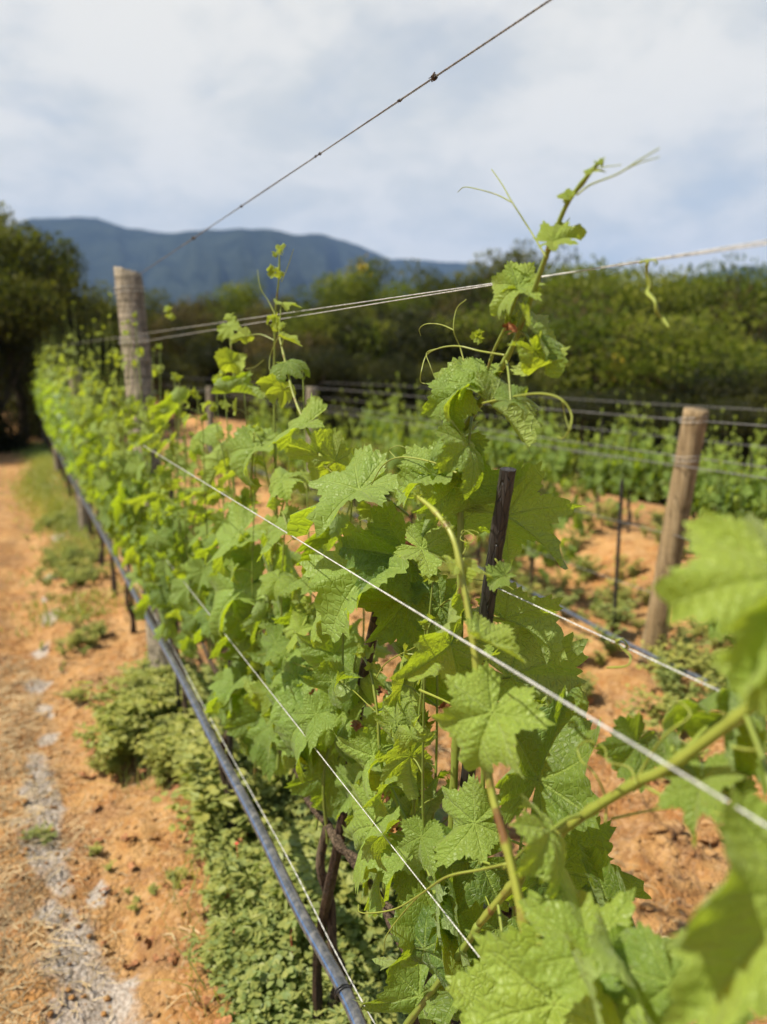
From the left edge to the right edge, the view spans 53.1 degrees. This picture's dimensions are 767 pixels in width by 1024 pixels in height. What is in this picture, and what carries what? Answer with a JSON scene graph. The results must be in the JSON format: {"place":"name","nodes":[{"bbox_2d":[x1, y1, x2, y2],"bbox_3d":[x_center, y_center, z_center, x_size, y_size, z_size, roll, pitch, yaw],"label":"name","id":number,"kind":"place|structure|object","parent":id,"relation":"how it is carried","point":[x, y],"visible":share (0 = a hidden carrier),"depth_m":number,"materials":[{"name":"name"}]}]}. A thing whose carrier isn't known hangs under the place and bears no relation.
{"place":"outdoors","nodes":[
{"label":"outdoors","id":0,"kind":"place"},
{"bbox_2d":[0,441,394,1023],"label":"grass","id":1,"kind":"structure","parent":0,"point":[40,472],"depth_m":6.38,"materials":[{"name":"green plant"}]},
{"bbox_2d":[0,392,766,1023],"bbox_3d":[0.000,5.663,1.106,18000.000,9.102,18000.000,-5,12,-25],"label":"ground","id":2,"kind":"structure","parent":0,"point":[18,558],"depth_m":2.67,"materials":[{"name":"orange soil"}]},
{"bbox_2d":[0,304,61,452],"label":"tree","id":3,"kind":"object","parent":2,"relation":"on","point":[9,440],"visible":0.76,"depth_m":13.03,"materials":[{"name":"green plant"}]},
{"bbox_2d":[0,253,65,447],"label":"tree","id":4,"kind":"object","parent":2,"relation":"on","point":[8,298],"visible":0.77,"depth_m":12.57,"materials":[{"name":"green plant"}]},
{"bbox_2d":[0,228,66,364],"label":"tree","id":5,"kind":"object","parent":2,"relation":"on","point":[48,298],"visible":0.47,"depth_m":12.96,"materials":[{"name":"green plant"}]},
{"bbox_2d":[0,201,97,439],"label":"tree","id":6,"kind":"object","parent":2,"relation":"on","point":[46,252],"visible":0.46,"depth_m":13.86,"materials":[{"name":"green plant"}]},
{"bbox_2d":[0,246,101,435],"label":"tree","id":7,"kind":"object","parent":2,"relation":"on","point":[71,323],"visible":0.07,"depth_m":15.39,"materials":[{"name":"green plant"}]},
{"bbox_2d":[42,331,63,481],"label":"grapevine","id":8,"kind":"object","parent":2,"relation":"on","point":[48,415],"visible":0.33,"depth_m":9.34,"materials":[{"name":"green plant"}]},
{"bbox_2d":[1,328,114,438],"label":"tree","id":9,"kind":"object","parent":2,"relation":"on","point":[26,370],"visible":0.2,"depth_m":15.12,"materials":[{"name":"green plant"}]},
{"bbox_2d":[48,330,72,499],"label":"grapevine","id":10,"kind":"object","parent":2,"relation":"on","point":[53,376],"visible":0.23,"depth_m":7.90,"materials":[{"name":"green plant"}]},
{"bbox_2d":[51,335,78,501],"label":"grapevine","id":11,"kind":"object","parent":2,"relation":"on","point":[60,419],"visible":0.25,"depth_m":7.25,"materials":[{"name":"green plant"}]},
{"bbox_2d":[58,325,85,474],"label":"grapevine","id":12,"kind":"object","parent":2,"relation":"on","point":[65,434],"visible":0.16,"depth_m":6.55,"materials":[{"name":"green plant"}]},
{"bbox_2d":[68,368,91,530],"bbox_3d":[-2.662,-0.518,6.747,0.112,1.472,0.136,-1,11,-6],"label":"wooden post","id":13,"kind":"object","parent":2,"relation":"on","point":[82,514],"visible":0.17,"depth_m":6.77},
{"bbox_2d":[59,310,102,540],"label":"grapevine","id":14,"kind":"object","parent":2,"relation":"on","point":[66,406],"visible":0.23,"depth_m":6.09,"materials":[{"name":"green plant"}]},
{"bbox_2d":[62,302,103,566],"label":"grapevine","id":15,"kind":"object","parent":2,"relation":"on","point":[77,404],"visible":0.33,"depth_m":5.26,"materials":[{"name":"green plant"}]},
{"bbox_2d":[62,332,125,419],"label":"shrub","id":16,"kind":"object","parent":2,"relation":"on","point":[103,348],"visible":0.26,"depth_m":16.76,"materials":[{"name":"green plant"}]},
{"bbox_2d":[71,325,128,595],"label":"grapevine","id":17,"kind":"object","parent":2,"relation":"on","point":[88,460],"visible":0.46,"depth_m":4.50,"materials":[{"name":"green plant"}]},
{"bbox_2d":[52,279,152,405],"bbox_3d":[-7.390,-3.807,19.186,3.136,3.864,3.182,1,11,8],"label":"tree","id":18,"kind":"object","parent":2,"relation":"on","point":[103,304],"visible":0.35,"depth_m":19.07,"materials":[{"name":"green plant"}]},
{"bbox_2d":[84,291,134,632],"bbox_3d":[-1.377,-0.217,4.047,0.314,1.873,1.044,-5,12,-25],"label":"grapevine","id":19,"kind":"object","parent":2,"relation":"on","point":[97,425],"visible":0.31,"depth_m":3.99,"materials":[{"name":"green plant"}]},
{"bbox_2d":[93,312,179,594],"bbox_3d":[-1.111,-0.022,3.482,0.341,1.703,1.029,-5,12,-25],"label":"grapevine","id":20,"kind":"object","parent":2,"relation":"on","point":[111,452],"visible":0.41,"depth_m":3.30,"materials":[{"name":"green plant"}]},
{"bbox_2d":[113,266,174,674],"bbox_3d":[-1.042,-0.090,3.406,0.139,1.968,0.620,-5,12,-25],"label":"wooden post","id":21,"kind":"object","parent":2,"relation":"on","point":[130,297],"visible":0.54,"depth_m":3.38,"materials":[{"name":"grey wood"}]},
{"bbox_2d":[63,457,374,1023],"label":"support wire","id":22,"kind":"object","parent":21,"relation":"attached to","point":[272,830],"visible":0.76,"depth_m":1.64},
{"bbox_2d":[49,435,366,1023],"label":"drip hose","id":23,"kind":"object","parent":22,"relation":"attached to","point":[343,991],"visible":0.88,"depth_m":1.69,"materials":[{"name":"plastic"}]},
{"bbox_2d":[130,0,550,280],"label":"trellis wire","id":24,"kind":"object","parent":21,"relation":"attached to","point":[434,77],"visible":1,"depth_m":1.05,"materials":[{"name":"metal"}]},
{"bbox_2d":[54,243,766,346],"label":"trellis wire","id":25,"kind":"object","parent":21,"relation":"attached to","point":[735,248],"visible":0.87,"depth_m":0.93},
{"bbox_2d":[134,240,766,342],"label":"trellis wire","id":26,"kind":"object","parent":21,"relation":"attached to","point":[743,244],"visible":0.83,"depth_m":0.76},
{"bbox_2d":[100,287,189,364],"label":"tree","id":27,"kind":"object","parent":2,"relation":"on","point":[155,304],"visible":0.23,"depth_m":20.63,"materials":[{"name":"green plant"}]},
{"bbox_2d":[111,322,207,719],"bbox_3d":[-0.784,0.135,2.857,0.354,1.637,1.164,-5,12,-25],"label":"grapevine","id":28,"kind":"object","parent":2,"relation":"on","point":[158,590],"visible":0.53,"depth_m":2.66,"materials":[{"name":"green plant"}]},
{"bbox_2d":[147,291,223,400],"bbox_3d":[-5.476,-4.248,20.967,2.864,3.542,3.001,0,11,1],"label":"tree","id":29,"kind":"object","parent":2,"relation":"on","point":[194,319],"visible":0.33,"depth_m":20.58,"materials":[{"name":"green plant"}]},
{"bbox_2d":[151,351,228,416],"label":"shrub","id":30,"kind":"object","parent":2,"relation":"on","point":[183,369],"visible":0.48,"depth_m":18.63,"materials":[{"name":"green plant"}]},
{"bbox_2d":[78,716,326,1023],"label":"dead leaves","id":31,"kind":"object","parent":2,"relation":"on","point":[149,941],"visible":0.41,"depth_m":2.06,"materials":[{"name":"brown plant"}]},
{"bbox_2d":[206,387,213,454],"bbox_3d":[-2.658,-1.367,11.793,0.113,1.097,0.154,8,13,34],"label":"wooden post","id":32,"kind":"object","parent":2,"relation":"on","point":[209,396],"visible":0.4,"depth_m":11.72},
{"bbox_2d":[165,430,721,688],"bbox_3d":[-1.115,-0.310,8.490,0.082,0.082,14.901,-5,12,-25],"label":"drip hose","id":33,"kind":"object","parent":32,"relation":"attached to","point":[635,647],"visible":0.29,"depth_m":3.85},
{"bbox_2d":[159,317,267,419],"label":"shrub","id":34,"kind":"object","parent":2,"relation":"on","point":[212,343],"visible":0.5,"depth_m":18.08,"materials":[{"name":"green plant"}]},
{"bbox_2d":[186,273,271,353],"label":"tree","id":35,"kind":"object","parent":2,"relation":"on","point":[233,303],"visible":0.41,"depth_m":23.07,"materials":[{"name":"green plant"}]},
{"bbox_2d":[208,294,292,417],"bbox_3d":[-3.456,-4.110,21.361,3.054,3.748,2.914,-5,12,-24],"label":"tree","id":36,"kind":"object","parent":2,"relation":"on","point":[261,319],"visible":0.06,"depth_m":20.73,"materials":[{"name":"green plant"}]},
{"bbox_2d":[137,243,374,813],"bbox_3d":[-0.352,0.263,1.967,0.308,1.731,1.791,-6,12,-27],"label":"grapevine","id":37,"kind":"object","parent":2,"relation":"on","point":[223,582],"visible":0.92,"depth_m":1.80,"materials":[{"name":"green plant"}]},
{"bbox_2d":[167,561,479,957],"bbox_3d":[-0.163,0.360,1.346,0.002,0.012,3.200,-5,12,-25],"label":"trellis wire","id":38,"kind":"object","parent":37,"relation":"attached to","point":[356,800],"visible":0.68,"depth_m":1.06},
{"bbox_2d":[0,298,518,428],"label":"trees","id":39,"kind":"object","parent":2,"relation":"on","point":[3,390],"visible":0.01,"depth_m":26.83,"materials":[{"name":"green plant"}]},
{"bbox_2d":[247,370,271,466],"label":"young grapevine","id":40,"kind":"object","parent":2,"relation":"on","point":[257,420],"visible":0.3,"depth_m":9.66,"materials":[{"name":"green plant"}]},
{"bbox_2d":[218,320,333,422],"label":"shrub","id":41,"kind":"object","parent":2,"relation":"on","point":[258,340],"visible":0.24,"depth_m":16.78,"materials":[{"name":"green plant"}]},
{"bbox_2d":[265,397,297,472],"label":"young grapevine","id":42,"kind":"object","parent":2,"relation":"on","point":[281,454],"visible":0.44,"depth_m":8.63,"materials":[{"name":"green plant"}]},
{"bbox_2d":[231,345,352,426],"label":"shrub","id":43,"kind":"object","parent":2,"relation":"on","point":[255,379],"visible":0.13,"depth_m":12.39,"materials":[{"name":"green plant"}]},
{"bbox_2d":[245,342,354,437],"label":"shrub","id":44,"kind":"object","parent":2,"relation":"on","point":[318,369],"visible":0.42,"depth_m":11.59,"materials":[{"name":"green plant"}]},
{"bbox_2d":[271,305,397,422],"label":"shrub","id":45,"kind":"object","parent":2,"relation":"on","point":[298,323],"visible":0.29,"depth_m":17.39,"materials":[{"name":"green plant"}]},
{"bbox_2d":[281,258,398,406],"bbox_3d":[-1.188,-4.516,22.535,4.177,5.442,3.533,-3,12,-17],"label":"tree","id":46,"kind":"object","parent":2,"relation":"on","point":[339,294],"visible":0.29,"depth_m":21.17,"materials":[{"name":"green plant"}]},
{"bbox_2d":[312,612,377,1021],"bbox_3d":[-0.073,0.671,1.441,0.026,1.199,0.349,-5,12,-25],"label":"stake","id":47,"kind":"object","parent":2,"relation":"on","point":[326,902],"visible":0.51,"depth_m":1.52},
{"bbox_2d":[332,389,369,512],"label":"young grapevine","id":48,"kind":"object","parent":2,"relation":"on","point":[357,444],"visible":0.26,"depth_m":6.80,"materials":[{"name":"green plant"}]},
{"bbox_2d":[311,254,395,317],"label":"tree","id":49,"kind":"object","parent":2,"relation":"on","point":[383,271],"visible":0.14,"depth_m":24.19,"materials":[{"name":"green plant"}]},
{"bbox_2d":[297,301,418,417],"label":"shrub","id":50,"kind":"object","parent":2,"relation":"on","point":[355,314],"visible":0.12,"depth_m":17.89,"materials":[{"name":"green plant"}]},
{"bbox_2d":[239,361,484,1023],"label":"grapevine","id":51,"kind":"object","parent":2,"relation":"on","point":[333,649],"visible":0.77,"depth_m":1.22,"materials":[{"name":"green plant"}]},
{"bbox_2d":[144,446,766,826],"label":"trellis wire","id":52,"kind":"object","parent":51,"relation":"attached to","point":[645,751],"visible":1,"depth_m":0.59,"materials":[{"name":"metal"}]},
{"bbox_2d":[321,350,414,444],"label":"shrub","id":53,"kind":"object","parent":2,"relation":"on","point":[354,375],"visible":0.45,"depth_m":12.48,"materials":[{"name":"green plant"}]},
{"bbox_2d":[359,376,385,450],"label":"young grapevine","id":54,"kind":"object","parent":2,"relation":"on","point":[375,424],"visible":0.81,"depth_m":9.41,"materials":[{"name":"green plant"}]},
{"bbox_2d":[0,651,758,1023],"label":"straw","id":55,"kind":"object","parent":2,"relation":"on","point":[14,823],"visible":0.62,"depth_m":2.32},
{"bbox_2d":[345,298,417,419],"bbox_3d":[0.003,-3.560,20.619,2.113,4.354,2.145,7,13,33],"label":"tree","id":56,"kind":"object","parent":2,"relation":"on","point":[384,311],"visible":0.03,"depth_m":20.25,"materials":[{"name":"green plant"}]},
{"bbox_2d":[0,544,766,1023],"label":"soil clods","id":57,"kind":"object","parent":2,"relation":"on","point":[662,834],"visible":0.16,"depth_m":2.49,"materials":[{"name":"soil"}]},
{"bbox_2d":[344,278,430,327],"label":"tree","id":58,"kind":"object","parent":2,"relation":"on","point":[393,291],"visible":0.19,"depth_m":21.35,"materials":[{"name":"green plant"}]},
{"bbox_2d":[319,305,459,428],"bbox_3d":[0.261,-2.980,18.209,3.612,3.594,3.560,-1,11,-7],"label":"shrub","id":59,"kind":"object","parent":2,"relation":"on","point":[376,352],"visible":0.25,"depth_m":17.11,"materials":[{"name":"green plant"}]},
{"bbox_2d":[17,439,766,1023],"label":"weeds","id":60,"kind":"object","parent":2,"relation":"on","point":[139,715],"visible":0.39,"depth_m":2.33,"materials":[{"name":"green plant"}]},
{"bbox_2d":[343,358,446,445],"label":"shrub","id":61,"kind":"object","parent":2,"relation":"on","point":[405,374],"visible":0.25,"depth_m":12.54,"materials":[{"name":"green plant"}]},
{"bbox_2d":[381,372,408,452],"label":"young grapevine","id":62,"kind":"object","parent":2,"relation":"on","point":[388,428],"visible":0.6,"depth_m":8.96,"materials":[{"name":"green plant"}]},
{"bbox_2d":[381,373,432,522],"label":"young grapevine","id":63,"kind":"object","parent":2,"relation":"on","point":[397,451],"visible":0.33,"depth_m":5.93,"materials":[{"name":"green plant"}]},
{"bbox_2d":[372,362,474,426],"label":"shrub","id":64,"kind":"object","parent":2,"relation":"on","point":[434,370],"visible":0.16,"depth_m":12.42,"materials":[{"name":"green plant"}]},
{"bbox_2d":[390,258,472,320],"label":"tree","id":65,"kind":"object","parent":2,"relation":"on","point":[432,299],"visible":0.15,"depth_m":22.70,"materials":[{"name":"green plant"}]},
{"bbox_2d":[400,289,483,331],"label":"tree","id":66,"kind":"object","parent":2,"relation":"on","point":[457,303],"visible":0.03,"depth_m":20.54,"materials":[{"name":"green plant"}]},
{"bbox_2d":[377,303,556,440],"bbox_3d":[1.808,-2.588,16.981,4.159,3.744,4.099,-3,11,-15],"label":"shrub","id":67,"kind":"object","parent":2,"relation":"on","point":[423,344],"visible":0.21,"depth_m":15.80,"materials":[{"name":"green plant"}]},
{"bbox_2d":[434,467,515,1023],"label":"stake","id":68,"kind":"object","parent":2,"relation":"on","point":[500,516],"visible":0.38,"depth_m":0.88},
{"bbox_2d":[418,247,544,315],"bbox_3d":[3.245,-4.705,25.243,4.748,7.556,4.873,-4,12,-18],"label":"tree","id":69,"kind":"object","parent":2,"relation":"on","point":[496,261],"visible":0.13,"depth_m":23.71,"materials":[{"name":"green plant"}]},
{"bbox_2d":[466,396,516,469],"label":"young grapevine","id":70,"kind":"object","parent":2,"relation":"on","point":[492,449],"visible":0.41,"depth_m":7.14,"materials":[{"name":"green plant"}]},
{"bbox_2d":[333,148,665,1023],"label":"grapevine","id":71,"kind":"object","parent":2,"relation":"on","point":[453,474],"visible":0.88,"depth_m":0.93,"materials":[{"name":"green plant"}]},
{"bbox_2d":[472,372,542,469],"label":"shrub","id":72,"kind":"object","parent":2,"relation":"on","point":[484,407],"visible":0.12,"depth_m":11.66,"materials":[{"name":"green plant"}]},
{"bbox_2d":[495,376,540,466],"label":"young grapevine","id":73,"kind":"object","parent":2,"relation":"on","point":[504,451],"visible":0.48,"depth_m":6.84,"materials":[{"name":"green plant"}]},
{"bbox_2d":[475,237,584,307],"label":"tree","id":74,"kind":"object","parent":2,"relation":"on","point":[529,251],"visible":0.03,"depth_m":24.97,"materials":[{"name":"green plant"}]},
{"bbox_2d":[499,370,591,455],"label":"shrub","id":75,"kind":"object","parent":2,"relation":"on","point":[543,384],"visible":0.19,"depth_m":12.60,"materials":[{"name":"green plant"}]},
{"bbox_2d":[511,414,584,588],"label":"young grapevine","id":76,"kind":"object","parent":2,"relation":"on","point":[569,551],"visible":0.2,"depth_m":4.43,"materials":[{"name":"green plant"}]},
{"bbox_2d":[525,386,575,495],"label":"young grapevine","id":77,"kind":"object","parent":2,"relation":"on","point":[562,462],"visible":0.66,"depth_m":6.35,"materials":[{"name":"green plant"}]},
{"bbox_2d":[358,486,766,1023],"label":"grapevine","id":78,"kind":"object","parent":2,"relation":"on","point":[571,955],"visible":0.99,"depth_m":0.58,"materials":[{"name":"green plant"}]},
{"bbox_2d":[504,387,644,494],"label":"shrub","id":79,"kind":"object","parent":2,"relation":"on","point":[589,405],"visible":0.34,"depth_m":11.33,"materials":[{"name":"green plant"}]},
{"bbox_2d":[483,254,671,311],"bbox_3d":[6.279,-3.857,23.310,7.225,7.499,5.981,-6,13,-30],"label":"tree","id":80,"kind":"object","parent":2,"relation":"on","point":[581,276],"visible":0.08,"depth_m":20.53,"materials":[{"name":"green plant"}]},
{"bbox_2d":[467,289,694,459],"bbox_3d":[4.251,-2.472,16.639,5.177,4.830,4.940,6,13,29],"label":"shrub","id":81,"kind":"object","parent":2,"relation":"on","point":[579,314],"visible":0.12,"depth_m":15.78,"materials":[{"name":"green plant"}]},
{"bbox_2d":[428,291,766,396],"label":"shrub","id":82,"kind":"object","parent":2,"relation":"on","point":[695,336],"visible":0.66,"depth_m":13.58,"materials":[{"name":"green plant"}]},
{"bbox_2d":[564,412,633,520],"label":"young grapevine","id":83,"kind":"object","parent":2,"relation":"on","point":[588,469],"visible":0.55,"depth_m":6.05,"materials":[{"name":"green plant"}]},
{"bbox_2d":[611,480,623,634],"bbox_3d":[1.203,0.289,3.954,0.025,0.920,0.025,-2,12,-8],"label":"stake","id":84,"kind":"object","parent":2,"relation":"on","point":[618,546],"visible":0.77,"depth_m":3.93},
{"bbox_2d":[487,260,753,328],"bbox_3d":[6.236,-3.365,20.952,6.790,6.972,7.051,0,11,2],"label":"tree","id":85,"kind":"object","parent":2,"relation":"on","point":[558,285],"visible":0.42,"depth_m":18.43,"materials":[{"name":"green plant"}]},
{"bbox_2d":[495,328,766,403],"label":"shrub","id":86,"kind":"object","parent":2,"relation":"on","point":[574,377],"visible":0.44,"depth_m":13.51,"materials":[{"name":"green plant"}]},
{"bbox_2d":[606,381,656,500],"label":"young grapevine","id":87,"kind":"object","parent":2,"relation":"on","point":[621,418],"visible":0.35,"depth_m":7.53,"materials":[{"name":"green plant"}]},
{"bbox_2d":[593,396,675,532],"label":"young grapevine","id":88,"kind":"object","parent":2,"relation":"on","point":[652,477],"visible":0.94,"depth_m":5.56,"materials":[{"name":"green plant"}]},
{"bbox_2d":[582,383,714,505],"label":"shrub","id":89,"kind":"object","parent":2,"relation":"on","point":[651,424],"visible":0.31,"depth_m":11.56,"materials":[{"name":"green plant"}]},
{"bbox_2d":[542,262,766,321],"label":"tree","id":90,"kind":"object","parent":2,"relation":"on","point":[679,274],"visible":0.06,"depth_m":22.57,"materials":[{"name":"green plant"}]},
{"bbox_2d":[645,400,678,506],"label":"young grapevine","id":91,"kind":"object","parent":2,"relation":"on","point":[669,458],"visible":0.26,"depth_m":7.12,"materials":[{"name":"green plant"}]},
{"bbox_2d":[570,327,764,453],"bbox_3d":[5.812,-1.805,15.947,5.228,4.118,5.479,4,12,21],"label":"shrub","id":92,"kind":"object","parent":2,"relation":"on","point":[658,381],"visible":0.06,"depth_m":14.52,"materials":[{"name":"green plant"}]},
{"bbox_2d":[638,407,708,668],"bbox_3d":[1.347,0.167,3.601,0.132,1.312,0.272,-5,12,-25],"label":"wooden post","id":93,"kind":"object","parent":2,"relation":"on","point":[683,479],"visible":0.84,"depth_m":3.52,"materials":[{"name":"brown wood"}]},
{"bbox_2d":[632,252,766,320],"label":"tree","id":94,"kind":"object","parent":2,"relation":"on","point":[742,281],"visible":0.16,"depth_m":18.52,"materials":[{"name":"green plant"}]},
{"bbox_2d":[641,391,766,511],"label":"shrub","id":95,"kind":"object","parent":2,"relation":"on","point":[728,414],"visible":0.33,"depth_m":10.37,"materials":[{"name":"green plant"}]},
{"bbox_2d":[656,414,755,542],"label":"young grapevine","id":96,"kind":"object","parent":2,"relation":"on","point":[703,484],"visible":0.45,"depth_m":5.07,"materials":[{"name":"green plant"}]},
{"bbox_2d":[661,366,766,502],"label":"shrub","id":97,"kind":"object","parent":2,"relation":"on","point":[691,394],"visible":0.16,"depth_m":11.49,"materials":[{"name":"green plant"}]},
{"bbox_2d":[664,280,766,339],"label":"tree","id":98,"kind":"object","parent":2,"relation":"on","point":[758,309],"visible":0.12,"depth_m":17.64,"materials":[{"name":"green plant"}]},
{"bbox_2d":[690,460,743,644],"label":"young grapevine","id":99,"kind":"object","parent":2,"relation":"on","point":[713,627],"visible":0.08,"depth_m":3.31,"materials":[{"name":"green plant"}]},
{"bbox_2d":[690,352,766,463],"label":"shrub","id":100,"kind":"object","parent":2,"relation":"on","point":[734,384],"visible":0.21,"depth_m":11.41,"materials":[{"name":"green plant"}]},
{"bbox_2d":[699,416,759,509],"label":"young grapevine","id":101,"kind":"object","parent":2,"relation":"on","point":[724,465],"visible":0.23,"depth_m":6.57,"materials":[{"name":"green plant"}]},
{"bbox_2d":[698,275,766,349],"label":"tree","id":102,"kind":"object","parent":2,"relation":"on","point":[751,287],"visible":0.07,"depth_m":17.70,"materials":[{"name":"green plant"}]},
{"bbox_2d":[703,409,766,523],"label":"young grapevine","id":103,"kind":"object","parent":2,"relation":"on","point":[725,496],"visible":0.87,"depth_m":4.74,"materials":[{"name":"green plant"}]},
{"bbox_2d":[725,405,766,490],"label":"young grapevine","id":104,"kind":"object","parent":2,"relation":"on","point":[754,448],"visible":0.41,"depth_m":6.23,"materials":[{"name":"green plant"}]},
{"bbox_2d":[0,0,766,286],"label":"sky","id":105,"kind":"structure","parent":0,"point":[163,116],"materials":[{"name":"white"}]},
{"bbox_2d":[8,217,766,311],"bbox_3d":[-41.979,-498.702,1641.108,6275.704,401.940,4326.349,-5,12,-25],"label":"mountains","id":106,"kind":"structure","parent":0,"point":[207,260],"depth_m":1715.96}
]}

